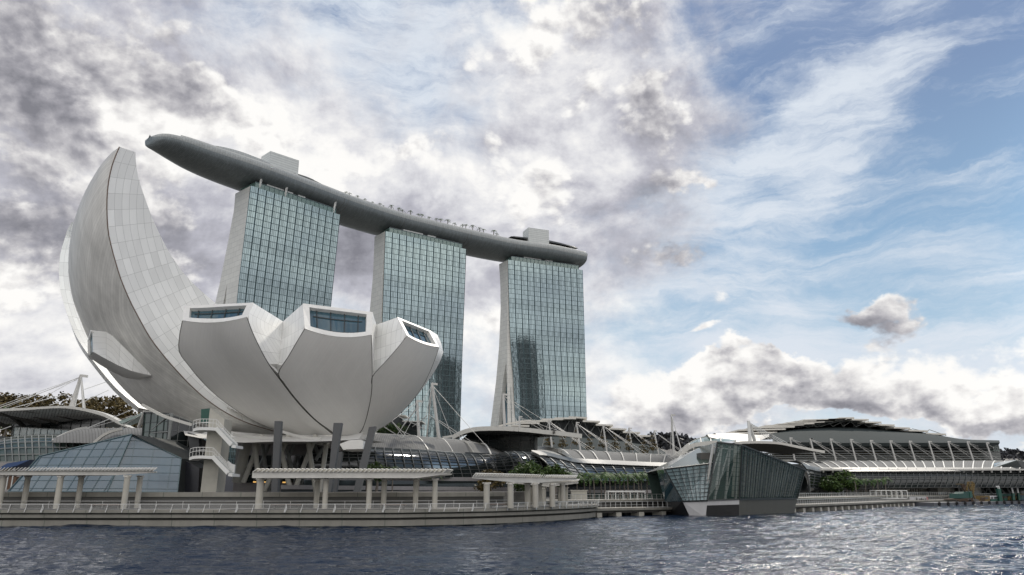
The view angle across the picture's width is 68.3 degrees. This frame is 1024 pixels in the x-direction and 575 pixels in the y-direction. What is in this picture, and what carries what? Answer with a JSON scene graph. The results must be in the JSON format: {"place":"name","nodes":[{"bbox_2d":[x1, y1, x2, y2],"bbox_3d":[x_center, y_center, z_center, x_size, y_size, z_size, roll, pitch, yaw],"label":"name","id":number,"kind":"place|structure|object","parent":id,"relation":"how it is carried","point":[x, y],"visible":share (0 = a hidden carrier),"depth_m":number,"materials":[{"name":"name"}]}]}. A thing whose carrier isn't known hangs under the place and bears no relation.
{"place":"outdoors","nodes":[
{"label":"outdoors","id":0,"kind":"place"},
{"bbox_2d":[0,392,12,434],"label":"tree","id":1,"kind":"object","parent":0,"point":[4,395],"visible":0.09,"depth_m":222.07,"materials":[{"name":"green plant"}]},
{"bbox_2d":[0,393,50,436],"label":"tree","id":2,"kind":"object","parent":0,"point":[15,397],"visible":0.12,"depth_m":213.67,"materials":[{"name":"green plant"}]},
{"bbox_2d":[37,393,54,405],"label":"tree","id":3,"kind":"object","parent":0,"point":[49,401],"visible":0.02,"depth_m":214.55,"materials":[{"name":"green plant"}]},
{"bbox_2d":[68,396,124,419],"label":"tree","id":4,"kind":"object","parent":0,"point":[101,400],"visible":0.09,"depth_m":220.35,"materials":[{"name":"green plant"}]},
{"bbox_2d":[87,395,122,427],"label":"tree","id":5,"kind":"object","parent":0,"point":[110,402],"visible":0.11,"depth_m":213.79,"materials":[{"name":"green plant"}]},
{"bbox_2d":[108,406,142,427],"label":"tree","id":6,"kind":"object","parent":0,"point":[127,414],"visible":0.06,"depth_m":222.00,"materials":[{"name":"green plant"}]},
{"bbox_2d":[114,412,141,427],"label":"tree","id":7,"kind":"object","parent":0,"point":[121,416],"depth_m":212.75,"materials":[{"name":"green plant"}]},
{"bbox_2d":[224,474,232,490],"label":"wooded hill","id":8,"kind":"structure","parent":0,"point":[228,485],"depth_m":233.36,"materials":[{"name":"grey"}]},
{"bbox_2d":[8,393,40,434],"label":"tree","id":9,"kind":"object","parent":8,"relation":"on","point":[33,397],"visible":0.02,"depth_m":230.70,"materials":[{"name":"green plant"}]},
{"bbox_2d":[53,391,71,405],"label":"tree","id":10,"kind":"object","parent":8,"relation":"on","point":[62,397],"visible":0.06,"depth_m":230.72,"materials":[{"name":"green plant"}]},
{"bbox_2d":[105,397,133,419],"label":"tree","id":11,"kind":"object","parent":8,"relation":"on","point":[124,403],"visible":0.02,"depth_m":227.50,"materials":[{"name":"green plant"}]},
{"bbox_2d":[0,504,1023,574],"bbox_3d":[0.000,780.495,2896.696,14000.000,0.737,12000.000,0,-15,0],"label":"water","id":12,"kind":"structure","parent":0,"point":[979,539],"depth_m":58.42,"materials":[{"name":"blue liquid"}]},
{"bbox_2d":[0,504,598,526],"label":"museum quay","id":13,"kind":"structure","parent":12,"relation":"in","point":[192,517],"depth_m":89.44,"materials":[{"name":"concrete"}]},
{"bbox_2d":[0,467,156,508],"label":"pergola","id":14,"kind":"object","parent":13,"relation":"on","point":[80,473],"visible":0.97,"depth_m":94.08,"materials":[{"name":"white paint"}]},
{"bbox_2d":[88,504,120,508],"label":"bench","id":15,"kind":"object","parent":13,"relation":"on","point":[118,506],"visible":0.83,"depth_m":93.52,"materials":[{"name":"grey concrete"}]},
{"bbox_2d":[2,491,524,507],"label":"museum podium","id":16,"kind":"object","parent":13,"relation":"on","point":[233,499],"visible":0.72,"depth_m":97.50,"materials":[{"name":"concrete"}]},
{"bbox_2d":[0,460,34,489],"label":"blue roof shelter","id":17,"kind":"object","parent":16,"relation":"on","point":[11,481],"visible":0.6,"depth_m":115.26,"materials":[{"name":"paint"}]},
{"bbox_2d":[0,406,140,438],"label":"theatre hall","id":18,"kind":"structure","parent":16,"relation":"on","point":[52,420],"depth_m":174.62,"materials":[{"name":"metal"}]},
{"bbox_2d":[0,374,87,408],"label":"mast","id":19,"kind":"object","parent":18,"relation":"on","point":[73,401],"visible":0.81,"depth_m":170.94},
{"bbox_2d":[0,380,132,429],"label":"roof stays","id":20,"kind":"object","parent":19,"relation":"attached to","point":[63,400],"visible":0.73,"depth_m":171.20,"materials":[{"name":"white paint"}]},
{"bbox_2d":[87,410,150,428],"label":"mast","id":21,"kind":"object","parent":18,"relation":"on","point":[140,422],"visible":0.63,"depth_m":137.72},
{"bbox_2d":[0,427,141,491],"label":"arcade vault","id":22,"kind":"object","parent":16,"relation":"on","point":[22,448],"visible":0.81,"depth_m":147.55,"materials":[{"name":"glass"}]},
{"bbox_2d":[7,434,204,491],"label":"glass pavilion","id":23,"kind":"structure","parent":16,"relation":"on","point":[177,470],"depth_m":107.47,"materials":[{"name":"glass"}]},
{"bbox_2d":[141,412,205,454],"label":"lattice block","id":24,"kind":"structure","parent":16,"relation":"on","point":[155,425],"depth_m":124.60,"materials":[{"name":"grey glass"}]},
{"bbox_2d":[189,408,242,491],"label":"stair tower","id":25,"kind":"structure","parent":16,"relation":"on","point":[218,466],"depth_m":109.02,"materials":[{"name":"concrete"}]},
{"bbox_2d":[59,147,442,491],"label":"lotus museum","id":26,"kind":"structure","parent":16,"relation":"on","point":[156,330],"depth_m":124.31,"materials":[{"name":"white concrete"}]},
{"bbox_2d":[367,461,389,491],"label":"tree","id":27,"kind":"object","parent":16,"relation":"on","point":[375,465],"visible":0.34,"depth_m":131.92,"materials":[{"name":"green plant"}]},
{"bbox_2d":[473,469,505,491],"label":"tree","id":28,"kind":"object","parent":16,"relation":"on","point":[493,484],"visible":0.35,"depth_m":140.84,"materials":[{"name":"green plant"}]},
{"bbox_2d":[509,459,545,491],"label":"tree","id":29,"kind":"object","parent":16,"relation":"on","point":[532,468],"visible":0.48,"depth_m":142.09,"materials":[{"name":"green plant"}]},
{"bbox_2d":[271,504,301,508],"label":"bench","id":30,"kind":"object","parent":13,"relation":"on","point":[274,506],"visible":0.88,"depth_m":93.52,"materials":[{"name":"grey concrete"}]},
{"bbox_2d":[8,500,598,512],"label":"quay railing","id":31,"kind":"object","parent":13,"relation":"on","point":[424,507],"visible":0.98,"depth_m":91.04,"materials":[{"name":"metal"}]},
{"bbox_2d":[252,468,452,508],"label":"pergola","id":32,"kind":"object","parent":13,"relation":"on","point":[416,475],"visible":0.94,"depth_m":92.57,"materials":[{"name":"white paint"}]},
{"bbox_2d":[379,504,406,508],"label":"bench","id":33,"kind":"object","parent":13,"relation":"on","point":[382,505],"visible":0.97,"depth_m":93.52,"materials":[{"name":"grey concrete"}]},
{"bbox_2d":[472,473,577,508],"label":"pergola","id":34,"kind":"object","parent":13,"relation":"on","point":[536,481],"visible":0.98,"depth_m":100.83,"materials":[{"name":"white paint"}]},
{"bbox_2d":[515,479,579,504],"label":"pergola","id":35,"kind":"object","parent":13,"relation":"on","point":[546,484],"visible":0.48,"depth_m":116.58,"materials":[{"name":"white paint"}]},
{"bbox_2d":[647,441,805,515],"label":"crystal pavilion","id":36,"kind":"structure","parent":12,"relation":"in","point":[750,481],"depth_m":131.25,"materials":[{"name":"glass"}]},
{"bbox_2d":[914,500,1023,505],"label":"work barge","id":37,"kind":"object","parent":12,"relation":"on","point":[965,503],"visible":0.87,"depth_m":219.41,"materials":[{"name":"metal"}]},
{"bbox_2d":[944,481,974,501],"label":"crawler crane","id":38,"kind":"object","parent":37,"relation":"on","point":[966,495],"visible":0.81,"depth_m":225.46,"materials":[{"name":"green paint"}]},
{"bbox_2d":[973,496,989,501],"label":"yellow loader","id":39,"kind":"object","parent":37,"relation":"on","point":[982,498],"visible":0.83,"depth_m":232.70,"materials":[{"name":"paint"}]},
{"bbox_2d":[996,486,1010,500],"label":"piling rig","id":40,"kind":"object","parent":37,"relation":"on","point":[1000,495],"visible":0.77,"depth_m":236.46,"materials":[{"name":"green paint"}]},
{"bbox_2d":[1010,488,1020,499],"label":"lifting gantry","id":41,"kind":"object","parent":37,"relation":"on","point":[1013,494],"visible":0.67,"depth_m":243.38,"materials":[{"name":"metal"}]},
{"bbox_2d":[974,494,1023,500],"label":"equipment platform","id":42,"kind":"structure","parent":12,"relation":"in","point":[988,495],"depth_m":244.21,"materials":[{"name":"metal"}]},
{"bbox_2d":[980,460,1023,493],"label":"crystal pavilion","id":43,"kind":"structure","parent":42,"relation":"on","point":[1015,463],"depth_m":248.22,"materials":[{"name":"white glass"}]},
{"bbox_2d":[557,436,567,448],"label":"tree","id":44,"kind":"object","parent":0,"point":[562,442],"visible":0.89,"depth_m":258.67,"materials":[{"name":"green plant"}]},
{"bbox_2d":[498,416,664,453],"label":"exhibition hall","id":45,"kind":"structure","parent":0,"point":[566,424],"depth_m":316.63,"materials":[{"name":"metal"}]},
{"bbox_2d":[585,435,593,449],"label":"tree","id":46,"kind":"object","parent":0,"point":[590,443],"visible":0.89,"depth_m":258.55,"materials":[{"name":"green plant"}]},
{"bbox_2d":[598,432,607,449],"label":"tree","id":47,"kind":"object","parent":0,"point":[602,444],"visible":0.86,"depth_m":258.61,"materials":[{"name":"green plant"}]},
{"bbox_2d":[610,434,620,451],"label":"tree","id":48,"kind":"object","parent":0,"point":[615,444],"visible":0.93,"depth_m":258.69,"materials":[{"name":"green plant"}]},
{"bbox_2d":[625,435,634,452],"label":"tree","id":49,"kind":"object","parent":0,"point":[628,448],"visible":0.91,"depth_m":258.75,"materials":[{"name":"green plant"}]},
{"bbox_2d":[639,438,648,452],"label":"tree","id":50,"kind":"object","parent":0,"point":[644,450],"visible":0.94,"depth_m":258.41,"materials":[{"name":"green plant"}]},
{"bbox_2d":[647,435,657,452],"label":"tree","id":51,"kind":"object","parent":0,"point":[652,441],"visible":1,"depth_m":258.79,"materials":[{"name":"green plant"}]},
{"bbox_2d":[660,446,677,453],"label":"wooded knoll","id":52,"kind":"structure","parent":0,"point":[668,451],"depth_m":475.96,"materials":[{"name":"soil"}]},
{"bbox_2d":[647,431,698,450],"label":"wooded knoll woods","id":53,"kind":"object","parent":52,"relation":"on","point":[685,439],"visible":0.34,"depth_m":497.28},
{"bbox_2d":[546,492,1023,516],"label":"promenade","id":54,"kind":"structure","parent":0,"point":[631,507],"depth_m":161.05,"materials":[{"name":"concrete"}]},
{"bbox_2d":[570,490,587,498],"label":"kiosk","id":55,"kind":"object","parent":54,"relation":"on","point":[578,491],"visible":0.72,"depth_m":143.74,"materials":[{"name":"concrete"}]},
{"bbox_2d":[605,491,645,499],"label":"frame shelter","id":56,"kind":"object","parent":54,"relation":"on","point":[627,493],"visible":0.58,"depth_m":138.04,"materials":[{"name":"white paint"}]},
{"bbox_2d":[839,490,869,495],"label":"frame shelter","id":57,"kind":"object","parent":54,"relation":"on","point":[854,494],"visible":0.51,"depth_m":253.03,"materials":[{"name":"white paint"}]},
{"bbox_2d":[872,479,883,494],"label":"palm tree","id":58,"kind":"object","parent":54,"relation":"on","point":[876,481],"visible":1,"depth_m":237.85,"materials":[{"name":"green plant"}]},
{"bbox_2d":[881,477,893,489],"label":"palm tree","id":59,"kind":"object","parent":54,"relation":"on","point":[884,480],"visible":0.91,"depth_m":240.36,"materials":[{"name":"green plant"}]},
{"bbox_2d":[870,490,907,498],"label":"frame shelter","id":60,"kind":"object","parent":54,"relation":"on","point":[891,493],"visible":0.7,"depth_m":214.37,"materials":[{"name":"white paint"}]},
{"bbox_2d":[1001,457,1023,460],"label":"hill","id":61,"kind":"structure","parent":0,"point":[1011,459],"depth_m":1334.58,"materials":[{"name":"soil"}]},
{"bbox_2d":[1000,447,1023,459],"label":"hill woods","id":62,"kind":"object","parent":61,"relation":"on","point":[1017,453],"visible":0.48,"depth_m":1354.82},
{"bbox_3d":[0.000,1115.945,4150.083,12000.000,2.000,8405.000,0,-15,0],"label":"ground","id":63,"kind":"structure","parent":0,"visible":0},
{"bbox_2d":[204,179,339,463],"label":"hotel tower","id":64,"kind":"structure","parent":63,"relation":"on","point":[280,258],"depth_m":471.64,"materials":[{"name":"teal glass"}]},
{"bbox_2d":[145,134,587,267],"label":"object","id":65,"kind":"structure","parent":64,"relation":"on","point":[232,168],"depth_m":515.58,"materials":[{"name":"grey metal"}]},
{"bbox_2d":[370,227,465,439],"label":"hotel tower","id":66,"kind":"structure","parent":63,"relation":"on","point":[418,279],"depth_m":552.60,"materials":[{"name":"teal glass"}]},
{"bbox_2d":[281,432,566,496],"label":"arcade vault","id":67,"kind":"object","parent":63,"relation":"on","point":[465,461],"visible":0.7,"depth_m":158.57,"materials":[{"name":"glass"}]},
{"bbox_2d":[376,415,425,435],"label":"roof terrace","id":68,"kind":"structure","parent":67,"relation":"on","point":[399,422],"depth_m":179.19,"materials":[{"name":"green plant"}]},
{"bbox_2d":[384,400,421,436],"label":"mast","id":69,"kind":"object","parent":67,"relation":"on","point":[418,420],"visible":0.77,"depth_m":169.68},
{"bbox_2d":[402,383,482,441],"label":"mast","id":70,"kind":"object","parent":67,"relation":"on","point":[432,393],"visible":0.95,"depth_m":170.24,"materials":[{"name":"metal"}]},
{"bbox_2d":[384,407,472,449],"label":"cable truss","id":71,"kind":"object","parent":70,"relation":"attached to","point":[421,427],"visible":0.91,"depth_m":161.26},
{"bbox_2d":[443,426,581,452],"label":"drum hall","id":72,"kind":"structure","parent":67,"relation":"on","point":[504,438],"depth_m":202.97,"materials":[{"name":"grey metal"}]},
{"bbox_2d":[496,393,560,430],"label":"mast","id":73,"kind":"object","parent":72,"relation":"on","point":[503,404],"visible":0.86,"depth_m":213.15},
{"bbox_2d":[491,256,586,455],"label":"hotel tower","id":74,"kind":"structure","parent":63,"relation":"on","point":[541,372],"depth_m":610.08,"materials":[{"name":"teal glass"}]},
{"bbox_2d":[543,463,568,498],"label":"tree","id":75,"kind":"object","parent":63,"relation":"on","point":[554,469],"visible":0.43,"depth_m":145.02,"materials":[{"name":"green plant"}]},
{"bbox_2d":[575,473,586,489],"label":"palm tree","id":76,"kind":"object","parent":63,"relation":"on","point":[579,481],"visible":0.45,"depth_m":176.00,"materials":[{"name":"green plant"}]},
{"bbox_2d":[577,473,590,489],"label":"palm tree","id":77,"kind":"object","parent":63,"relation":"on","point":[585,477],"visible":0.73,"depth_m":177.07,"materials":[{"name":"green plant"}]},
{"bbox_2d":[579,472,595,496],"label":"palm tree","id":78,"kind":"object","parent":63,"relation":"on","point":[587,473],"visible":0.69,"depth_m":177.82,"materials":[{"name":"green plant"}]},
{"bbox_2d":[583,473,604,498],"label":"palm tree","id":79,"kind":"object","parent":63,"relation":"on","point":[593,476],"visible":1,"depth_m":171.23,"materials":[{"name":"green plant"}]},
{"bbox_2d":[594,473,608,498],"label":"palm tree","id":80,"kind":"object","parent":63,"relation":"on","point":[601,475],"visible":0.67,"depth_m":175.93,"materials":[{"name":"green plant"}]},
{"bbox_2d":[531,446,681,498],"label":"arcade vault","id":81,"kind":"object","parent":63,"relation":"on","point":[576,462],"visible":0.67,"depth_m":218.44,"materials":[{"name":"metal"}]},
{"bbox_2d":[542,420,593,449],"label":"mast","id":82,"kind":"object","parent":81,"relation":"on","point":[562,436],"visible":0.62,"depth_m":250.75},
{"bbox_2d":[570,422,619,450],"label":"mast","id":83,"kind":"object","parent":81,"relation":"on","point":[576,425],"visible":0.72,"depth_m":253.97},
{"bbox_2d":[596,424,645,452],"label":"mast","id":84,"kind":"object","parent":81,"relation":"on","point":[604,425],"visible":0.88,"depth_m":257.37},
{"bbox_2d":[622,428,675,459],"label":"mast","id":85,"kind":"object","parent":81,"relation":"on","point":[641,443],"visible":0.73,"depth_m":260.27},
{"bbox_2d":[648,430,683,453],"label":"mast","id":86,"kind":"object","parent":81,"relation":"on","point":[655,431],"visible":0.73,"depth_m":264.30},
{"bbox_2d":[670,414,681,454],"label":"mast","id":87,"kind":"object","parent":81,"relation":"on","point":[672,434],"visible":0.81,"depth_m":264.58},
{"bbox_2d":[595,472,617,498],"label":"palm tree","id":88,"kind":"object","parent":63,"relation":"on","point":[606,475],"visible":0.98,"depth_m":172.96,"materials":[{"name":"green plant"}]},
{"bbox_2d":[601,472,619,497],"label":"palm tree","id":89,"kind":"object","parent":63,"relation":"on","point":[611,478],"visible":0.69,"depth_m":177.98,"materials":[{"name":"green plant"}]},
{"bbox_2d":[612,473,623,497],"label":"palm tree","id":90,"kind":"object","parent":63,"relation":"on","point":[616,479],"visible":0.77,"depth_m":178.72,"materials":[{"name":"green plant"}]},
{"bbox_2d":[611,472,630,497],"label":"palm tree","id":91,"kind":"object","parent":63,"relation":"on","point":[619,481],"visible":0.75,"depth_m":179.06,"materials":[{"name":"green plant"}]},
{"bbox_2d":[618,471,632,497],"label":"palm tree","id":92,"kind":"object","parent":63,"relation":"on","point":[624,482],"visible":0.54,"depth_m":180.56,"materials":[{"name":"green plant"}]},
{"bbox_2d":[616,474,637,498],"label":"palm tree","id":93,"kind":"object","parent":63,"relation":"on","point":[627,476],"visible":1,"depth_m":177.03,"materials":[{"name":"green plant"}]},
{"bbox_2d":[625,473,642,497],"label":"palm tree","id":94,"kind":"object","parent":63,"relation":"on","point":[634,474],"visible":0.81,"depth_m":181.81,"materials":[{"name":"green plant"}]},
{"bbox_2d":[631,471,647,497],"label":"palm tree","id":95,"kind":"object","parent":63,"relation":"on","point":[642,472],"visible":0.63,"depth_m":183.16,"materials":[{"name":"green plant"}]},
{"bbox_2d":[631,472,648,497],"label":"palm tree","id":96,"kind":"object","parent":63,"relation":"on","point":[638,482],"visible":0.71,"depth_m":183.00,"materials":[{"name":"green plant"}]},
{"bbox_2d":[818,475,843,495],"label":"tree","id":97,"kind":"object","parent":63,"relation":"on","point":[830,483],"visible":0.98,"depth_m":237.08,"materials":[{"name":"green plant"}]},
{"bbox_2d":[834,469,861,495],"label":"tree","id":98,"kind":"object","parent":63,"relation":"on","point":[845,474],"visible":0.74,"depth_m":240.76,"materials":[{"name":"green plant"}]},
{"bbox_2d":[675,417,1023,496],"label":"convention hall","id":99,"kind":"structure","parent":63,"relation":"on","point":[925,473],"depth_m":328.19,"materials":[{"name":"metal"}]},
{"bbox_2d":[747,421,786,442],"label":"mast","id":100,"kind":"object","parent":99,"relation":"on","point":[750,430],"visible":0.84,"depth_m":287.36,"materials":[{"name":"metal"}]},
{"bbox_2d":[789,437,818,459],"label":"mast","id":101,"kind":"object","parent":99,"relation":"on","point":[790,439],"visible":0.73,"depth_m":340.17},
{"bbox_2d":[809,438,844,459],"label":"mast","id":102,"kind":"object","parent":99,"relation":"on","point":[820,446],"visible":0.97,"depth_m":339.04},
{"bbox_2d":[830,439,856,460],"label":"mast","id":103,"kind":"object","parent":99,"relation":"on","point":[831,440],"visible":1,"depth_m":339.39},
{"bbox_2d":[850,439,881,460],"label":"mast","id":104,"kind":"object","parent":99,"relation":"on","point":[851,441],"visible":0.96,"depth_m":339.34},
{"bbox_2d":[870,440,901,460],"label":"mast","id":105,"kind":"object","parent":99,"relation":"on","point":[871,442],"visible":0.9,"depth_m":339.20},
{"bbox_2d":[889,440,918,460],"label":"mast","id":106,"kind":"object","parent":99,"relation":"on","point":[890,441],"visible":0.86,"depth_m":339.37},
{"bbox_2d":[909,441,944,460],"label":"mast","id":107,"kind":"object","parent":99,"relation":"on","point":[910,442],"visible":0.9,"depth_m":339.15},
{"bbox_2d":[928,441,963,460],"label":"mast","id":108,"kind":"object","parent":99,"relation":"on","point":[929,445],"visible":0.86,"depth_m":339.18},
{"bbox_2d":[947,441,982,460],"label":"mast","id":109,"kind":"object","parent":99,"relation":"on","point":[957,448],"visible":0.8,"depth_m":339.03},
{"bbox_2d":[967,441,1001,460],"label":"mast","id":110,"kind":"object","parent":99,"relation":"on","point":[971,452],"visible":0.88,"depth_m":339.14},
{"bbox_2d":[846,477,863,495],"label":"palm tree","id":111,"kind":"object","parent":63,"relation":"on","point":[856,479],"visible":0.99,"depth_m":235.01,"materials":[{"name":"green plant"}]},
{"bbox_2d":[859,478,872,494],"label":"palm tree","id":112,"kind":"object","parent":63,"relation":"on","point":[866,483],"visible":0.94,"depth_m":238.05,"materials":[{"name":"green plant"}]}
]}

